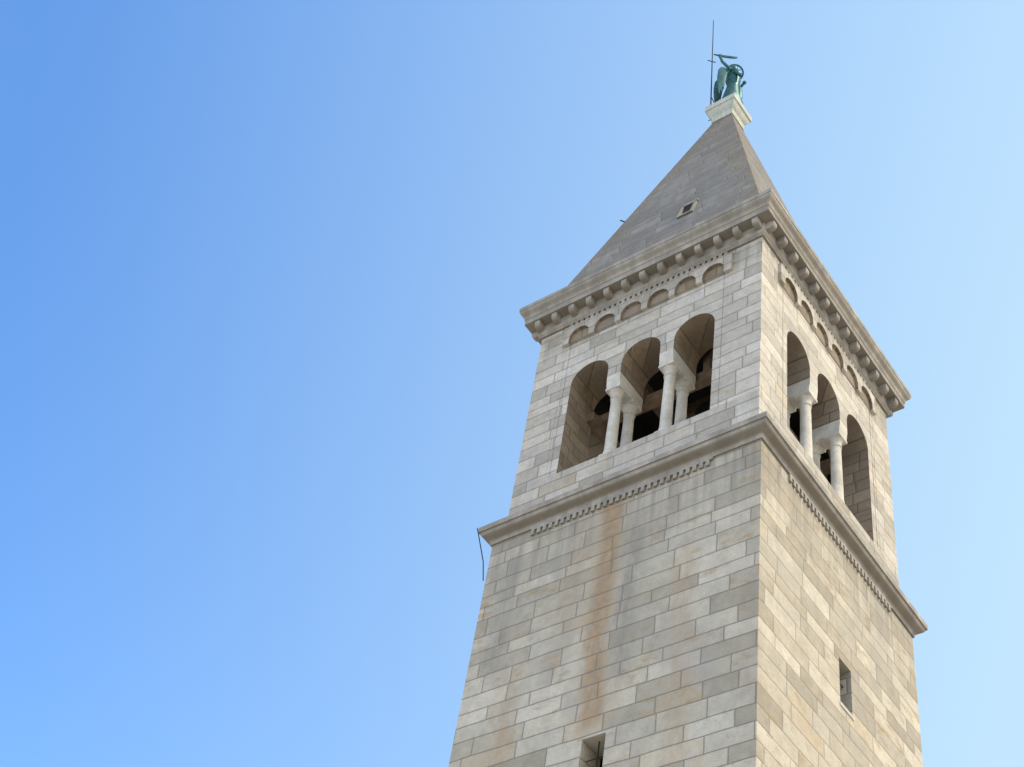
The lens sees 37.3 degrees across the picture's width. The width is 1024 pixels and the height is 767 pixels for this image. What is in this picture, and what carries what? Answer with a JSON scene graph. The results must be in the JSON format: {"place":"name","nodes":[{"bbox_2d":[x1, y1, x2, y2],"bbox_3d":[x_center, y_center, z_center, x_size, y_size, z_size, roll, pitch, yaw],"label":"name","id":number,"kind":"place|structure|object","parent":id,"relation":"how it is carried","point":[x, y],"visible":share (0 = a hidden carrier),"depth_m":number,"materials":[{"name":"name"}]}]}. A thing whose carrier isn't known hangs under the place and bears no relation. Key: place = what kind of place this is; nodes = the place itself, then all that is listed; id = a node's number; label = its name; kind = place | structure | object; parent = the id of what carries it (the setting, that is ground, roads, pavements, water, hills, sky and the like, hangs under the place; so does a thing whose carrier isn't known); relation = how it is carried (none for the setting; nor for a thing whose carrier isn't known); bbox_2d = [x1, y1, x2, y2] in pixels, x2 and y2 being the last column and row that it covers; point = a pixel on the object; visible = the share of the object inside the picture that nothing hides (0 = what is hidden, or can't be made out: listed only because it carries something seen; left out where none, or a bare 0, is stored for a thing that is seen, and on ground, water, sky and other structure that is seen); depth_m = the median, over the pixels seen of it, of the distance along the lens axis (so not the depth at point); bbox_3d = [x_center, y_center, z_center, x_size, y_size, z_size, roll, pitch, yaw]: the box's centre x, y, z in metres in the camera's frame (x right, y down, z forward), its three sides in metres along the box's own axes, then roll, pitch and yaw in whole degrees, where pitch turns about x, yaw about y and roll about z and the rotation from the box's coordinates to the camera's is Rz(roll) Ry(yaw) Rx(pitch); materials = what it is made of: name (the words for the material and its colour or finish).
{"place":"outdoors","nodes":[
{"label":"outdoors","id":0,"kind":"place"},
{"bbox_2d":[0,0,1023,766],"label":"sky","id":1,"kind":"structure","parent":0,"point":[269,357],"materials":[{"name":"blue"}]},
{"bbox_2d":[448,439,922,766],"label":"tower shaft","id":2,"kind":"object","parent":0,"point":[728,609],"visible":0.94,"depth_m":25.89,"materials":[{"name":"beige stone"}]},
{"bbox_2d":[477,20,715,580],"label":"lightning conductor","id":3,"kind":"object","parent":2,"relation":"attached to","point":[711,98],"visible":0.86,"depth_m":44.49,"materials":[{"name":"grey metal"}]},
{"bbox_2d":[478,411,927,637],"bbox_3d":[3.778,4.010,30.020,6.470,0.650,6.470,-25,-58,27],"label":"string course","id":4,"kind":"object","parent":2,"relation":"attached to","point":[822,505],"visible":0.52,"depth_m":28.44,"materials":[{"name":"stone"}]},
{"bbox_2d":[508,237,898,586],"bbox_3d":[4.247,1.764,32.637,5.872,6.650,5.872,-25,-58,27],"label":"belfry","id":5,"kind":"object","parent":2,"relation":"on","point":[748,314],"visible":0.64,"depth_m":31.97,"materials":[{"name":"beige stone"}]},
{"bbox_2d":[586,347,830,481],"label":"bells","id":6,"kind":"object","parent":5,"relation":"attached to","point":[652,399],"visible":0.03,"depth_m":32.72,"materials":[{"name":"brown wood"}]},
{"bbox_2d":[519,188,910,417],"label":"cornice","id":7,"kind":"structure","parent":5,"relation":"on","point":[765,215],"depth_m":33.62,"materials":[{"name":"stone"}]},
{"bbox_2d":[569,114,793,284],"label":"spire","id":8,"kind":"structure","parent":7,"relation":"on","point":[718,167],"depth_m":37.70,"materials":[{"name":"stone"}]},
{"bbox_2d":[705,92,751,130],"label":"statue pedestal","id":9,"kind":"object","parent":8,"relation":"on","point":[732,104],"visible":0.67,"depth_m":43.32,"materials":[{"name":"white stone"}]},
{"bbox_2d":[713,54,745,103],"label":"angel statue","id":10,"kind":"object","parent":9,"relation":"on","point":[731,76],"visible":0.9,"depth_m":44.99,"materials":[{"name":"teal metal"}]},
{"bbox_2d":[598,348,846,502],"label":"columns","id":11,"kind":"structure","parent":5,"relation":"on","point":[626,399],"depth_m":31.18,"materials":[{"name":"stone"}]},
{"bbox_2d":[585,684,854,766],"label":"window surrounds","id":12,"kind":"object","parent":2,"relation":"attached to","point":[847,711],"visible":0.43,"depth_m":25.45,"materials":[{"name":"stone"}]},
{"bbox_2d":[676,198,698,218],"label":"spire vents","id":13,"kind":"object","parent":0,"point":[687,208],"visible":0.27,"depth_m":36.33,"materials":[{"name":"beige stone"}]}
]}

